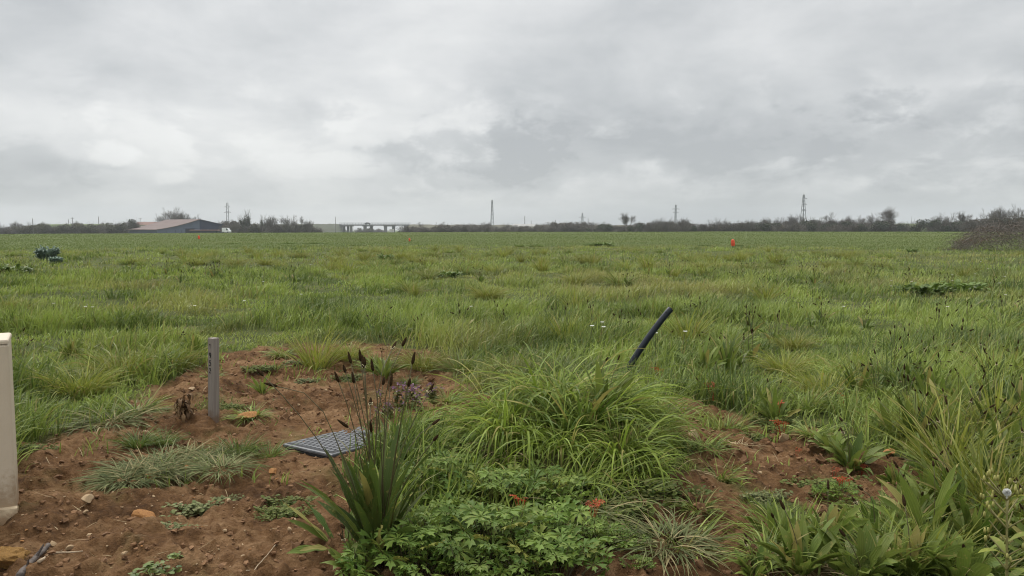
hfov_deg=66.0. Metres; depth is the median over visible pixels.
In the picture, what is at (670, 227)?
bare tree
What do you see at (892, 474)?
broad plantain
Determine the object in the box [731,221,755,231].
winter shrub
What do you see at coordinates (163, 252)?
grass tussock
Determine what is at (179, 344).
stalked plantain
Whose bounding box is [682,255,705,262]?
grass tussock
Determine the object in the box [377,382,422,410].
purple dead nettle
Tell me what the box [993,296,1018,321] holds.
meadow plantain
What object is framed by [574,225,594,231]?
winter shrub
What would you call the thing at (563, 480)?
cut leaf geranium
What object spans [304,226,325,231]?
winter shrub
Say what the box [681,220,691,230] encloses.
bare tree
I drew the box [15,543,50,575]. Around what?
fallen branch
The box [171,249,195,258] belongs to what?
grass tussock
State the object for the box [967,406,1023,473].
stalked plantain
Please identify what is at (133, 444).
grass tuft
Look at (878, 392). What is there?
stalked plantain
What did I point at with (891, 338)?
meadow plantain
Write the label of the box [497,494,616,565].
cut leaf geranium
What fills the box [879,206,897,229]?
bare tree
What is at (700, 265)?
grass tussock
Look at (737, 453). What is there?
soil clod
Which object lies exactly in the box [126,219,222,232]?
barn
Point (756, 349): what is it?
meadow plantain
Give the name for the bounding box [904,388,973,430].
stalked plantain
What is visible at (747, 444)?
grass tuft
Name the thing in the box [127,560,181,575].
creeping weed
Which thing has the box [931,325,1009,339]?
grass tussock
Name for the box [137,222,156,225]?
farmhouse
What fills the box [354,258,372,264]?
grass tussock
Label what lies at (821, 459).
soil clod
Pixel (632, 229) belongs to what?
evergreen bush
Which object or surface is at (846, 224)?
evergreen bush
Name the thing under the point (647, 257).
grass tussock
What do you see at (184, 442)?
soil clod
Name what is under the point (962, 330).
meadow plantain
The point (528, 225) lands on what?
distant house
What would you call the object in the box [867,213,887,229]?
bare tree
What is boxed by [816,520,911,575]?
broad plantain
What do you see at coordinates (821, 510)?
soil clod
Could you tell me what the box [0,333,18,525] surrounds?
utility cabinet
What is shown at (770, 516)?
broad plantain
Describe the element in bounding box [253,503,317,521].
creeping weed
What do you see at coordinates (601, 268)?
grass tussock
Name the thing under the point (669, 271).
meadow plantain
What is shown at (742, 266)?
grass tussock
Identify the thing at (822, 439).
broad plantain
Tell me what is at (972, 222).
winter shrub
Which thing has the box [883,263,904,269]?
grass tussock
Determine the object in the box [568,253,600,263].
grass tussock
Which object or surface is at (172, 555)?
creeping weed
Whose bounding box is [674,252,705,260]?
grass tussock
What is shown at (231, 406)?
creeping weed
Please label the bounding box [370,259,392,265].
grass tussock
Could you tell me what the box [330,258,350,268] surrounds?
grass tussock
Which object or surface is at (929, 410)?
stalked plantain
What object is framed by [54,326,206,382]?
grass tuft
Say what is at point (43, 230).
olive shrub
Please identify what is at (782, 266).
grass tussock
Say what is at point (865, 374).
stalked plantain
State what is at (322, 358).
grass tuft
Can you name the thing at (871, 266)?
grass tussock
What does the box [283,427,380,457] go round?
manhole cover
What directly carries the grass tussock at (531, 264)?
on the ground at (102, 514)
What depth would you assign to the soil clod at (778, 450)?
3.77 m
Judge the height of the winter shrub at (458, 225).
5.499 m
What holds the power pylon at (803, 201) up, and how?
on the field
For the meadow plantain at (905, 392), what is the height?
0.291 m
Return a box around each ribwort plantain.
[256,337,439,555]
[283,491,412,569]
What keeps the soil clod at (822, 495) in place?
on the ground at (102, 514)
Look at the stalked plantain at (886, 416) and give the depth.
3.81 m
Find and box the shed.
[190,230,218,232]
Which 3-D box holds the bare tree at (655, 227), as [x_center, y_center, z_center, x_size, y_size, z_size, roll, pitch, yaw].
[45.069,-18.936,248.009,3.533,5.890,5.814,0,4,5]
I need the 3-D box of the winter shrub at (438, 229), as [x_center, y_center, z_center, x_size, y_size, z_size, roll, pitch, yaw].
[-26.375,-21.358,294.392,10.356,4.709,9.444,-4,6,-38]
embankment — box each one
[251,224,346,232]
[408,224,636,229]
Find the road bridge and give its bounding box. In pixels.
[339,223,409,231]
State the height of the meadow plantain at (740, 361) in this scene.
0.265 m
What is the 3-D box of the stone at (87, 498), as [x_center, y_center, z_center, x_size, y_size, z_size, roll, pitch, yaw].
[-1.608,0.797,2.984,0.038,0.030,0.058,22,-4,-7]
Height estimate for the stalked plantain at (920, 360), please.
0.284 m
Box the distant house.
[512,224,534,228]
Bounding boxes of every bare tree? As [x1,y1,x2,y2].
[10,222,25,228]
[125,221,140,228]
[154,214,168,222]
[159,207,182,219]
[171,213,189,219]
[229,220,238,232]
[264,215,277,230]
[278,214,297,232]
[292,217,305,230]
[304,220,313,232]
[618,212,636,225]
[650,219,659,231]
[659,221,669,231]
[667,222,680,231]
[677,217,690,228]
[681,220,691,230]
[713,218,728,231]
[742,219,754,231]
[762,217,785,225]
[786,215,805,224]
[823,212,834,224]
[830,219,844,225]
[849,215,864,225]
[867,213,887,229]
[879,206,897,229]
[933,213,957,227]
[955,211,971,221]
[977,207,1006,231]
[991,206,1013,228]
[1008,206,1023,231]
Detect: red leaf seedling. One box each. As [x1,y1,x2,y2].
[510,494,525,509]
[585,498,604,517]
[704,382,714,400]
[770,419,788,435]
[833,476,851,489]
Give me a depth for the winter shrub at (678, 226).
257.87 m
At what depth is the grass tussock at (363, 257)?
24.20 m
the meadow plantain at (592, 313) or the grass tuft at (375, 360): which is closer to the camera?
the grass tuft at (375, 360)
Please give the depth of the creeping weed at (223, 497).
3.16 m
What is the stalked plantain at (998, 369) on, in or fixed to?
on the ground at (102, 514)
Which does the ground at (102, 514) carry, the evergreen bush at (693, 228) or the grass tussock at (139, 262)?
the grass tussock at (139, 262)
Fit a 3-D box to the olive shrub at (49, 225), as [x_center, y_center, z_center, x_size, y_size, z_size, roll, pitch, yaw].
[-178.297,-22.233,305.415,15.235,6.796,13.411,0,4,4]
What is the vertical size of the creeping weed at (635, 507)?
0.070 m
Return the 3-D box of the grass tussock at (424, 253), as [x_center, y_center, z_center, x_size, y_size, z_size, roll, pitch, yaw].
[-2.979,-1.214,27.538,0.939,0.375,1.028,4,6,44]
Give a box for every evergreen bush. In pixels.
[126,219,140,230]
[582,224,618,231]
[595,224,623,231]
[620,222,649,231]
[625,225,636,231]
[635,226,643,231]
[683,225,698,231]
[754,222,786,231]
[771,222,785,228]
[789,219,813,227]
[798,219,825,230]
[803,222,825,231]
[816,223,835,231]
[831,221,856,231]
[854,223,876,231]
[865,221,893,231]
[894,218,931,231]
[895,224,910,231]
[922,217,952,231]
[945,222,962,231]
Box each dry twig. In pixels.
[37,549,82,562]
[246,544,275,570]
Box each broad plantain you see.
[322,524,392,575]
[729,533,784,575]
[745,501,814,543]
[753,499,857,575]
[798,480,867,537]
[808,427,862,453]
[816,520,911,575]
[821,417,890,475]
[844,486,911,540]
[868,455,922,485]
[873,494,975,575]
[878,483,945,520]
[926,528,1020,575]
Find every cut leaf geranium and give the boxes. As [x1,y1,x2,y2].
[335,523,489,575]
[383,492,510,565]
[391,535,546,575]
[394,448,494,505]
[415,500,579,575]
[422,463,569,525]
[424,433,514,467]
[471,523,615,575]
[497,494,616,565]
[499,459,596,505]
[566,516,637,555]
[599,529,649,550]
[618,554,656,569]
[810,481,863,500]
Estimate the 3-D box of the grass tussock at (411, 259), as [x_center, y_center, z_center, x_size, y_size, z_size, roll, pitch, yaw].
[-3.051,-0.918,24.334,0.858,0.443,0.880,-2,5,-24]
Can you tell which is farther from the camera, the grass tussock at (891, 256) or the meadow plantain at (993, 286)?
the grass tussock at (891, 256)
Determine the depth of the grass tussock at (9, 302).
9.75 m
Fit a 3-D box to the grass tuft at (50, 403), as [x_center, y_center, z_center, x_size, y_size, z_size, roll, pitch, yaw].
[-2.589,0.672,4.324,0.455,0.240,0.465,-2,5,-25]
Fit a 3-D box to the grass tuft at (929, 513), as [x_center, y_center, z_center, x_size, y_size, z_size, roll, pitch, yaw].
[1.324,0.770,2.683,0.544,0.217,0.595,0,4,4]
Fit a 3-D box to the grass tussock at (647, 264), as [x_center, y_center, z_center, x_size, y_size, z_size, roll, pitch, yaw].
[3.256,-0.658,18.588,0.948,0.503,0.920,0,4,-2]
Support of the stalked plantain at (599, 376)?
on the ground at (102, 514)
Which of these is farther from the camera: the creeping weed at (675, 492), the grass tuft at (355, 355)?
the grass tuft at (355, 355)
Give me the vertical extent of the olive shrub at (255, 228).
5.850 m
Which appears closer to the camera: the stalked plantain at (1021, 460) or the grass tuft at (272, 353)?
the stalked plantain at (1021, 460)
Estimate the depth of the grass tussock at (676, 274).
16.85 m
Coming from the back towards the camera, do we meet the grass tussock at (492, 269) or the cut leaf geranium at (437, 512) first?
the grass tussock at (492, 269)
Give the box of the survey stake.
[208,337,218,422]
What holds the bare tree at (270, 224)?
on the field
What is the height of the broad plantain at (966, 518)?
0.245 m
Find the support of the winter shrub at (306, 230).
on the field
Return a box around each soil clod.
[30,460,40,468]
[54,474,62,479]
[60,518,68,523]
[142,414,152,420]
[178,440,188,446]
[252,499,264,508]
[280,413,290,419]
[291,541,299,548]
[427,376,435,381]
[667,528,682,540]
[694,559,705,570]
[695,502,708,517]
[720,522,735,533]
[731,447,742,457]
[737,455,750,463]
[744,472,752,479]
[775,447,783,452]
[815,455,827,463]
[815,493,827,498]
[817,508,826,514]
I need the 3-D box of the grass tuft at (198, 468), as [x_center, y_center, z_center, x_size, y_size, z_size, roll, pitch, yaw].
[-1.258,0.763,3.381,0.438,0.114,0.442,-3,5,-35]
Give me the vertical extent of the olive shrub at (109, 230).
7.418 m
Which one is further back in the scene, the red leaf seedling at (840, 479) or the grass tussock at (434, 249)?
the grass tussock at (434, 249)
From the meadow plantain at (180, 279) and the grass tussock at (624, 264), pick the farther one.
the grass tussock at (624, 264)
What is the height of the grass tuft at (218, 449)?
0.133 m
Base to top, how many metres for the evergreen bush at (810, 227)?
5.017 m
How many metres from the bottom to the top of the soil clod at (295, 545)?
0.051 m
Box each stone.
[65,545,73,550]
[81,494,93,502]
[131,509,155,517]
[235,411,258,418]
[269,468,276,473]
[688,429,697,438]
[779,432,788,441]
[883,448,894,455]
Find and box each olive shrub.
[5,224,39,233]
[32,224,58,233]
[37,222,63,233]
[48,223,71,233]
[62,221,88,233]
[65,223,93,233]
[78,222,113,233]
[94,221,114,233]
[106,221,133,233]
[243,223,274,232]
[283,225,307,232]
[363,227,377,231]
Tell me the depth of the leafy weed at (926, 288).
12.06 m
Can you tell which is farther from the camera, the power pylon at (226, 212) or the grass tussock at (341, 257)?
the power pylon at (226, 212)
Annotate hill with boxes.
[51,224,113,226]
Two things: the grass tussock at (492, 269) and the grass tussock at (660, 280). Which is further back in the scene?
the grass tussock at (492, 269)
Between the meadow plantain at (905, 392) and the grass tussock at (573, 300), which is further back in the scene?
the grass tussock at (573, 300)
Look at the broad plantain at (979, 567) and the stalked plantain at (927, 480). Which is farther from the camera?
the stalked plantain at (927, 480)
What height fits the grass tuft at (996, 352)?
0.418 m
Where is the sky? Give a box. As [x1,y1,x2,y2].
[0,0,1023,230]
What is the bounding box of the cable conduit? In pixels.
[623,307,672,372]
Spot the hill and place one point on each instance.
(73, 224)
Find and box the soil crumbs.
[3,341,912,575]
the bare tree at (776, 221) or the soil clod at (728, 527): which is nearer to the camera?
the soil clod at (728, 527)
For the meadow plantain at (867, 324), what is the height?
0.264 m
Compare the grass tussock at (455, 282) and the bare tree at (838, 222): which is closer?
the grass tussock at (455, 282)
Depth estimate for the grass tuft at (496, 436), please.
3.29 m
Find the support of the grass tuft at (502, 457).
on the ground at (102, 514)
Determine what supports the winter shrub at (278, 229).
on the field
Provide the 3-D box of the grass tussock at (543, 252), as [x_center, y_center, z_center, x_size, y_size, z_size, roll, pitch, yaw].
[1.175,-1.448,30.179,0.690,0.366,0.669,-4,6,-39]
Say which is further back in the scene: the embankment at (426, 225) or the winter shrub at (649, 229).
the embankment at (426, 225)
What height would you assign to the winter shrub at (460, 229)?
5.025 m
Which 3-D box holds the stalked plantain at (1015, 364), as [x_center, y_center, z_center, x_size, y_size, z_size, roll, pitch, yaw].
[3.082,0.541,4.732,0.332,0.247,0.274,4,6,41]
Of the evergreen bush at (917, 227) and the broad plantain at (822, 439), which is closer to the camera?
the broad plantain at (822, 439)
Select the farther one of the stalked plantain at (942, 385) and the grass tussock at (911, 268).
the grass tussock at (911, 268)
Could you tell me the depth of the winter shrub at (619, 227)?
299.66 m
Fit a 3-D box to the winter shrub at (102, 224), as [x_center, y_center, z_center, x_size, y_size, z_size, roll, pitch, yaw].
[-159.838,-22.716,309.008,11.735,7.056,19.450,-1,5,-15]
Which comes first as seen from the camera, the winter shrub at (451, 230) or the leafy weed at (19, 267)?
the leafy weed at (19, 267)
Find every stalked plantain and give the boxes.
[12,327,49,369]
[46,332,85,358]
[158,325,185,353]
[178,332,224,361]
[246,373,280,394]
[356,335,410,378]
[572,355,648,407]
[673,334,726,370]
[689,332,748,371]
[750,378,812,421]
[835,361,883,396]
[840,349,912,402]
[857,337,914,383]
[862,396,913,440]
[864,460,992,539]
[876,361,950,390]
[878,367,922,411]
[879,389,975,447]
[886,406,954,462]
[890,348,950,371]
[895,397,1013,477]
[898,457,1023,523]
[901,443,977,504]
[903,363,974,398]
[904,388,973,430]
[911,366,990,416]
[911,437,1023,480]
[914,439,985,493]
[921,385,1016,455]
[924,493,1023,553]
[930,342,973,363]
[933,368,985,407]
[942,374,999,433]
[952,347,1010,399]
[957,479,1023,543]
[960,351,1023,389]
[960,396,1023,437]
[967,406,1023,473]
[976,373,1023,412]
[981,406,1023,446]
[983,477,1023,539]
[987,451,1023,497]
[989,359,1023,382]
[993,382,1023,421]
[994,346,1023,366]
[997,427,1023,476]
[997,503,1023,556]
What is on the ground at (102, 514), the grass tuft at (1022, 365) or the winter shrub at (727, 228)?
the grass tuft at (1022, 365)
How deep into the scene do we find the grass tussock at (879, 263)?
20.33 m
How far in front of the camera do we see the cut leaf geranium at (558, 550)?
2.36 m
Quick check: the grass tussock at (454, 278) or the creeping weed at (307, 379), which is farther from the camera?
the grass tussock at (454, 278)
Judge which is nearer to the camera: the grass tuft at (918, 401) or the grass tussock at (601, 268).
the grass tuft at (918, 401)
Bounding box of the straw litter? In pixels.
[11,347,884,573]
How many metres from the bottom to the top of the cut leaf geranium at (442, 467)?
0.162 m
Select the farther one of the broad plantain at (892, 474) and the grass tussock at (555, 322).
the grass tussock at (555, 322)
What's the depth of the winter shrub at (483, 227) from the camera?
300.47 m
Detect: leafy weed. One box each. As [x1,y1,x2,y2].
[0,264,35,272]
[33,245,60,259]
[48,256,63,262]
[377,253,393,259]
[437,270,467,278]
[591,242,615,246]
[888,282,956,296]
[905,249,918,253]
[930,279,992,292]
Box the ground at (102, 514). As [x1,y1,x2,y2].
[0,246,1023,575]
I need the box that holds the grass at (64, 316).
[0,242,1023,575]
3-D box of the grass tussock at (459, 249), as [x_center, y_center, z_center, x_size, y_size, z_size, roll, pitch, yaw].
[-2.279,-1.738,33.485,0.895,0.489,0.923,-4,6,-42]
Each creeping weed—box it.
[17,441,59,453]
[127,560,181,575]
[159,497,235,516]
[160,521,198,528]
[165,551,183,560]
[210,493,243,499]
[219,403,255,409]
[240,363,289,373]
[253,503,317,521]
[261,494,337,516]
[282,359,314,365]
[294,378,325,383]
[330,373,372,382]
[424,417,473,428]
[551,493,686,522]
[600,474,722,500]
[642,375,706,385]
[665,439,729,452]
[721,430,778,441]
[739,488,793,504]
[749,414,853,433]
[780,474,872,504]
[834,495,888,511]
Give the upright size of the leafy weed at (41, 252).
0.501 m
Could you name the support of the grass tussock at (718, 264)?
on the ground at (102, 514)
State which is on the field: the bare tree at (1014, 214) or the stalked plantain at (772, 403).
the bare tree at (1014, 214)
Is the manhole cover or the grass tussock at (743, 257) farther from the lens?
the grass tussock at (743, 257)
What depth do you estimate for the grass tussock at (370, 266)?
18.56 m
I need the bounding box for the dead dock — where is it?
[174,388,193,422]
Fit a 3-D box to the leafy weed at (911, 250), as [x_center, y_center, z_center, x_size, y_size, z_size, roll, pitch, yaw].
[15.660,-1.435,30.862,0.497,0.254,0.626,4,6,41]
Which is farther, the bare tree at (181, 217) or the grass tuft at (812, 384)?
the bare tree at (181, 217)
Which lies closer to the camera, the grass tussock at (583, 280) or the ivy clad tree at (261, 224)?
the grass tussock at (583, 280)
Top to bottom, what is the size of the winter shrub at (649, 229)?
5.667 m
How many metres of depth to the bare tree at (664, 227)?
253.32 m
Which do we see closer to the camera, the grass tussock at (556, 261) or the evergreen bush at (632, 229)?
the grass tussock at (556, 261)
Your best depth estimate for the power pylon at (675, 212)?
517.29 m
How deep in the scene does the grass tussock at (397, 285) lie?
13.06 m
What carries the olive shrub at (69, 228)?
on the field
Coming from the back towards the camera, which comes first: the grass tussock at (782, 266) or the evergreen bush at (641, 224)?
the evergreen bush at (641, 224)
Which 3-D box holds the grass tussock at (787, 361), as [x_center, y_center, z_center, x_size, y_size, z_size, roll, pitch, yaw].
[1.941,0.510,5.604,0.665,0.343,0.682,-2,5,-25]
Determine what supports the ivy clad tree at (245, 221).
on the field
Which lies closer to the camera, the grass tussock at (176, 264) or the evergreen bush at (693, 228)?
the grass tussock at (176, 264)
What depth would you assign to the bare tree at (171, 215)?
344.89 m
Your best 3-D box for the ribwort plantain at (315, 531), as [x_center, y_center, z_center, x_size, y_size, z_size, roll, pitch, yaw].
[-0.550,0.771,2.618,0.412,0.236,0.379,3,5,33]
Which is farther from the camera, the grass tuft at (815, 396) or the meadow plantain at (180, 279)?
the meadow plantain at (180, 279)
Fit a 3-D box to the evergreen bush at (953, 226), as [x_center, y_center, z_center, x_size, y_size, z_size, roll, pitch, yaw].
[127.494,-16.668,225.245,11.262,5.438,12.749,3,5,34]
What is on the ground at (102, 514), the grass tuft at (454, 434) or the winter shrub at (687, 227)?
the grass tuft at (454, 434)
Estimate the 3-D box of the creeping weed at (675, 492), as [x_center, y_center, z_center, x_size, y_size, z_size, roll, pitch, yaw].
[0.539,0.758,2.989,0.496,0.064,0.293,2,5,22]
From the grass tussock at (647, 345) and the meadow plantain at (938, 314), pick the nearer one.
the grass tussock at (647, 345)
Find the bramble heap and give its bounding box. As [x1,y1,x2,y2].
[939,215,1023,250]
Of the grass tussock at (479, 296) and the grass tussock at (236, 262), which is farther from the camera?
the grass tussock at (236, 262)
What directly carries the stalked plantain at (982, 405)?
on the ground at (102, 514)
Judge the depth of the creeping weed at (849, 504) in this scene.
2.99 m
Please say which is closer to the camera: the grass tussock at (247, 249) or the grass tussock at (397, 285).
the grass tussock at (397, 285)
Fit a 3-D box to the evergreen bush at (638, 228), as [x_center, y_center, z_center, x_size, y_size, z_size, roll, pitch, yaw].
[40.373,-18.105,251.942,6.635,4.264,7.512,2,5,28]
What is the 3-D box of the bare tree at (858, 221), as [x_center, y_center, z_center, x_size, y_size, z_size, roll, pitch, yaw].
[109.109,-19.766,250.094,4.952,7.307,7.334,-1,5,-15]
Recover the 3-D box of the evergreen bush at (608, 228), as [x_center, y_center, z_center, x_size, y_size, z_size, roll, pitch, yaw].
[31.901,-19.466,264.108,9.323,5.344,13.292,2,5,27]
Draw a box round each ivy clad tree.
[238,208,251,230]
[259,215,268,228]
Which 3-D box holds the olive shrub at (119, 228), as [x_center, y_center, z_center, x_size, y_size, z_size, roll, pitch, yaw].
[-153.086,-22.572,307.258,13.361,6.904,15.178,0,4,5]
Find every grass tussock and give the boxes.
[0,250,24,255]
[0,290,37,309]
[1,293,49,312]
[9,256,26,262]
[113,255,136,264]
[123,254,146,263]
[133,258,154,265]
[153,249,169,253]
[165,260,188,267]
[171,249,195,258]
[173,254,200,262]
[184,255,212,265]
[187,249,213,258]
[201,247,221,253]
[202,253,228,262]
[217,255,254,265]
[222,262,240,269]
[240,246,254,252]
[244,248,265,257]
[250,248,267,257]
[252,255,275,264]
[266,250,285,256]
[270,260,286,267]
[278,260,311,270]
[288,249,313,257]
[306,264,332,276]
[316,257,340,270]
[324,253,355,262]
[330,248,353,255]
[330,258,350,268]
[335,259,364,273]
[351,262,385,270]
[352,244,369,251]
[352,248,377,257]
[354,252,374,260]
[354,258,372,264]
[362,259,390,268]
[365,263,390,271]
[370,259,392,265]
[384,255,410,264]
[385,249,414,258]
[389,275,431,291]
[390,263,409,270]
[398,279,432,296]
[401,261,420,267]
[404,253,426,261]
[414,266,443,278]
[416,249,437,256]
[416,257,439,264]
[424,248,444,256]
[427,243,443,251]
[442,273,467,280]
[446,261,481,274]
[449,243,466,251]
[451,277,473,285]
[460,251,481,259]
[463,253,481,260]
[464,277,518,298]
[470,287,499,299]
[477,260,512,270]
[479,261,510,272]
[494,246,511,257]
[501,246,516,254]
[510,251,528,261]
[521,260,543,268]
[526,252,554,271]
[528,310,601,342]
[536,254,551,263]
[538,247,551,254]
[548,256,572,262]
[552,269,596,285]
[555,262,575,269]
[556,287,603,309]
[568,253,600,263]
[575,252,603,264]
[592,264,613,271]
[597,269,646,286]
[611,257,636,270]
[617,245,636,250]
[626,330,675,351]
[630,250,666,268]
[636,252,654,259]
[643,301,724,344]
[644,273,675,287]
[664,266,685,277]
[672,282,704,295]
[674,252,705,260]
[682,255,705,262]
[685,324,769,354]
[688,258,714,267]
[693,265,710,274]
[701,252,723,263]
[703,258,729,267]
[729,247,752,261]
[734,263,762,269]
[742,339,825,374]
[743,278,791,300]
[752,259,774,268]
[761,248,789,263]
[766,262,798,268]
[771,250,794,257]
[772,253,793,262]
[814,249,831,256]
[814,255,848,268]
[828,248,855,257]
[839,251,855,258]
[844,256,869,264]
[860,263,880,270]
[867,259,888,266]
[879,250,902,258]
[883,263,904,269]
[898,265,921,271]
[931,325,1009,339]
[944,266,977,275]
[949,263,980,277]
[964,263,990,270]
[967,308,1023,330]
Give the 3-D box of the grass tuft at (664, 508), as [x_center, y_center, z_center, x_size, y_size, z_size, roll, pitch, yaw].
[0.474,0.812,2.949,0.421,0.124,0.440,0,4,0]
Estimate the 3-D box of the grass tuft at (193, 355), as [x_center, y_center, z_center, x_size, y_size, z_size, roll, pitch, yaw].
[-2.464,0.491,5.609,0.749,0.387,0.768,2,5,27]
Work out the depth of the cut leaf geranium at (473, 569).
2.35 m
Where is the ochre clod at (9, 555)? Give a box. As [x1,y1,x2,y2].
[0,546,30,568]
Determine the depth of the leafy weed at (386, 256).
23.67 m
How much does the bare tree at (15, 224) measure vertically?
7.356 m
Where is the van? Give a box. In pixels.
[222,228,230,232]
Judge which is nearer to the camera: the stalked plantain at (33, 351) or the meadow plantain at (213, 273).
the stalked plantain at (33, 351)
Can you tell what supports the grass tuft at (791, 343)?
on the ground at (102, 514)
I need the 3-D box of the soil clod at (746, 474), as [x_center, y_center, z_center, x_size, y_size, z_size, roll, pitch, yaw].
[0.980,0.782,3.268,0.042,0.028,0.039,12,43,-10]
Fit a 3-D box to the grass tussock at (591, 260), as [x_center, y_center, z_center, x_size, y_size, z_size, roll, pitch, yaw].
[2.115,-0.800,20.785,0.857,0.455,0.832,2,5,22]
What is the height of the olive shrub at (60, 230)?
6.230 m
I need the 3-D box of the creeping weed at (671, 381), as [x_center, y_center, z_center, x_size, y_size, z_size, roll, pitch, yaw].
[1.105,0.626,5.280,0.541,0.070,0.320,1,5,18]
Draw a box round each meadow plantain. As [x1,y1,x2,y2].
[173,267,186,282]
[209,261,217,276]
[365,306,392,333]
[409,314,426,339]
[450,303,473,332]
[489,300,511,324]
[579,299,599,323]
[621,272,634,286]
[665,262,673,276]
[723,333,747,365]
[732,304,764,335]
[735,321,761,360]
[741,304,765,325]
[756,310,783,342]
[801,306,825,326]
[805,266,823,283]
[805,296,837,324]
[858,306,879,328]
[870,325,908,350]
[899,364,915,402]
[929,303,957,325]
[951,319,973,342]
[963,301,984,320]
[989,277,999,293]
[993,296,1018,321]
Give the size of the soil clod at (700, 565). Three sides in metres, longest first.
0.062 x 0.051 x 0.024 m
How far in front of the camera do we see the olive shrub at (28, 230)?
295.40 m
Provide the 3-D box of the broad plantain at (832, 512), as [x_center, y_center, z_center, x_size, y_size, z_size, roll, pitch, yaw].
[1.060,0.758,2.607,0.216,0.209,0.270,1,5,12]
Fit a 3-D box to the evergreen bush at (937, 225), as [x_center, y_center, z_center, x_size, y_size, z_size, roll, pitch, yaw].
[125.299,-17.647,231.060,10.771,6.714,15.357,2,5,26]
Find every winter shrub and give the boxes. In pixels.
[0,225,15,233]
[96,222,114,233]
[218,225,241,232]
[219,219,258,225]
[219,221,239,232]
[269,224,286,232]
[297,226,317,232]
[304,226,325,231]
[397,226,422,231]
[415,226,431,231]
[431,225,453,231]
[435,224,456,231]
[444,224,474,231]
[448,225,483,231]
[472,224,497,231]
[475,226,493,231]
[497,227,510,231]
[501,225,529,231]
[506,226,526,231]
[525,224,549,231]
[534,225,561,231]
[545,222,557,229]
[556,223,583,231]
[568,222,599,226]
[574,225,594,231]
[613,225,625,231]
[643,223,663,231]
[666,221,697,231]
[675,222,697,231]
[692,223,723,231]
[702,224,724,231]
[716,223,740,231]
[724,222,747,231]
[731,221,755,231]
[769,222,808,231]
[817,224,846,231]
[838,225,862,231]
[876,220,904,231]
[953,216,994,229]
[953,219,986,231]
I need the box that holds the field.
[0,231,1023,251]
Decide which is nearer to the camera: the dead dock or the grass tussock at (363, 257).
the dead dock
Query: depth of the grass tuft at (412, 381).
5.41 m
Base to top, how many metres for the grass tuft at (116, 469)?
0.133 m
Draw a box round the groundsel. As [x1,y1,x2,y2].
[974,468,1023,575]
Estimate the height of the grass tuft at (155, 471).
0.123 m
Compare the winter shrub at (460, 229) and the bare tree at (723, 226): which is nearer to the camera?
the bare tree at (723, 226)
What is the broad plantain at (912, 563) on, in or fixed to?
on the ground at (102, 514)
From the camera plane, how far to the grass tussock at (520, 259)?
23.18 m
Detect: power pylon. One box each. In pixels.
[224,203,230,221]
[490,200,493,225]
[673,205,678,221]
[800,195,806,218]
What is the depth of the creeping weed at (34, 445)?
3.59 m
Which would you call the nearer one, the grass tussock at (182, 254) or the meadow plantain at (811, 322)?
the meadow plantain at (811, 322)
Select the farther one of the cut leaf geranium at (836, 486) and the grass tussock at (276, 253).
the grass tussock at (276, 253)
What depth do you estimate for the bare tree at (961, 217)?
232.76 m
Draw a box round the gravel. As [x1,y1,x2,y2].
[13,357,880,568]
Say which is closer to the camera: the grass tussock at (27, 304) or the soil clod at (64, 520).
the soil clod at (64, 520)
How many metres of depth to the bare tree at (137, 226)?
317.52 m
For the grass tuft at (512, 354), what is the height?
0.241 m
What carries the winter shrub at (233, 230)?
on the field
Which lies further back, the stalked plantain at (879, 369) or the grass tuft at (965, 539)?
the stalked plantain at (879, 369)
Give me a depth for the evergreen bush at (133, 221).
318.03 m
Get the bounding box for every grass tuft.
[12,344,90,386]
[13,348,141,398]
[16,392,72,417]
[42,396,173,435]
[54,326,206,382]
[64,453,192,493]
[67,457,183,493]
[80,441,207,487]
[85,383,175,426]
[95,422,171,451]
[107,437,239,487]
[108,335,220,378]
[110,451,211,487]
[126,441,236,481]
[137,424,191,448]
[161,439,252,468]
[169,446,271,485]
[198,367,227,377]
[199,423,271,458]
[219,401,275,427]
[235,437,300,458]
[259,339,298,360]
[261,320,363,369]
[318,338,379,367]
[342,347,407,371]
[384,342,456,373]
[393,373,428,384]
[394,360,614,478]
[400,351,598,447]
[401,392,532,446]
[415,421,557,488]
[417,408,480,452]
[419,342,499,375]
[421,381,475,405]
[441,328,682,449]
[459,341,631,401]
[464,427,541,468]
[465,395,665,481]
[469,344,540,369]
[474,351,576,380]
[478,349,660,396]
[492,455,602,505]
[502,361,655,433]
[507,474,662,545]
[509,439,711,518]
[514,384,714,499]
[519,349,695,455]
[555,350,633,386]
[560,430,730,497]
[571,405,689,464]
[572,365,733,460]
[588,452,682,517]
[596,504,743,575]
[609,396,734,478]
[616,427,670,462]
[620,381,721,434]
[622,495,743,575]
[627,491,688,525]
[633,459,724,485]
[665,485,729,526]
[677,422,741,458]
[678,403,765,434]
[695,452,756,484]
[706,516,823,575]
[711,488,881,567]
[717,434,771,455]
[728,490,760,504]
[745,497,789,513]
[759,324,832,350]
[768,352,889,398]
[768,543,858,575]
[771,377,855,415]
[776,410,845,441]
[781,522,877,574]
[797,345,889,383]
[803,497,971,575]
[817,340,938,372]
[821,483,987,542]
[850,371,962,402]
[854,375,1003,438]
[858,499,994,574]
[859,387,1023,466]
[862,328,953,354]
[868,399,1023,512]
[872,390,1022,445]
[907,347,1001,379]
[908,422,1023,538]
[917,429,1023,480]
[921,326,1005,353]
[921,365,1023,433]
[926,528,1023,575]
[941,329,1023,381]
[964,328,1023,356]
[969,340,1023,364]
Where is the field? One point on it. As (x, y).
(447, 233)
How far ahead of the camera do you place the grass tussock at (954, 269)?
16.65 m
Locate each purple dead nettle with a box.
[374,402,405,419]
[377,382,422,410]
[412,382,444,403]
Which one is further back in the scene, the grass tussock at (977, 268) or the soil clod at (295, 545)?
the grass tussock at (977, 268)
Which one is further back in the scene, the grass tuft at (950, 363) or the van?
the van
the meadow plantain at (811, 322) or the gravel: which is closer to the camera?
the gravel

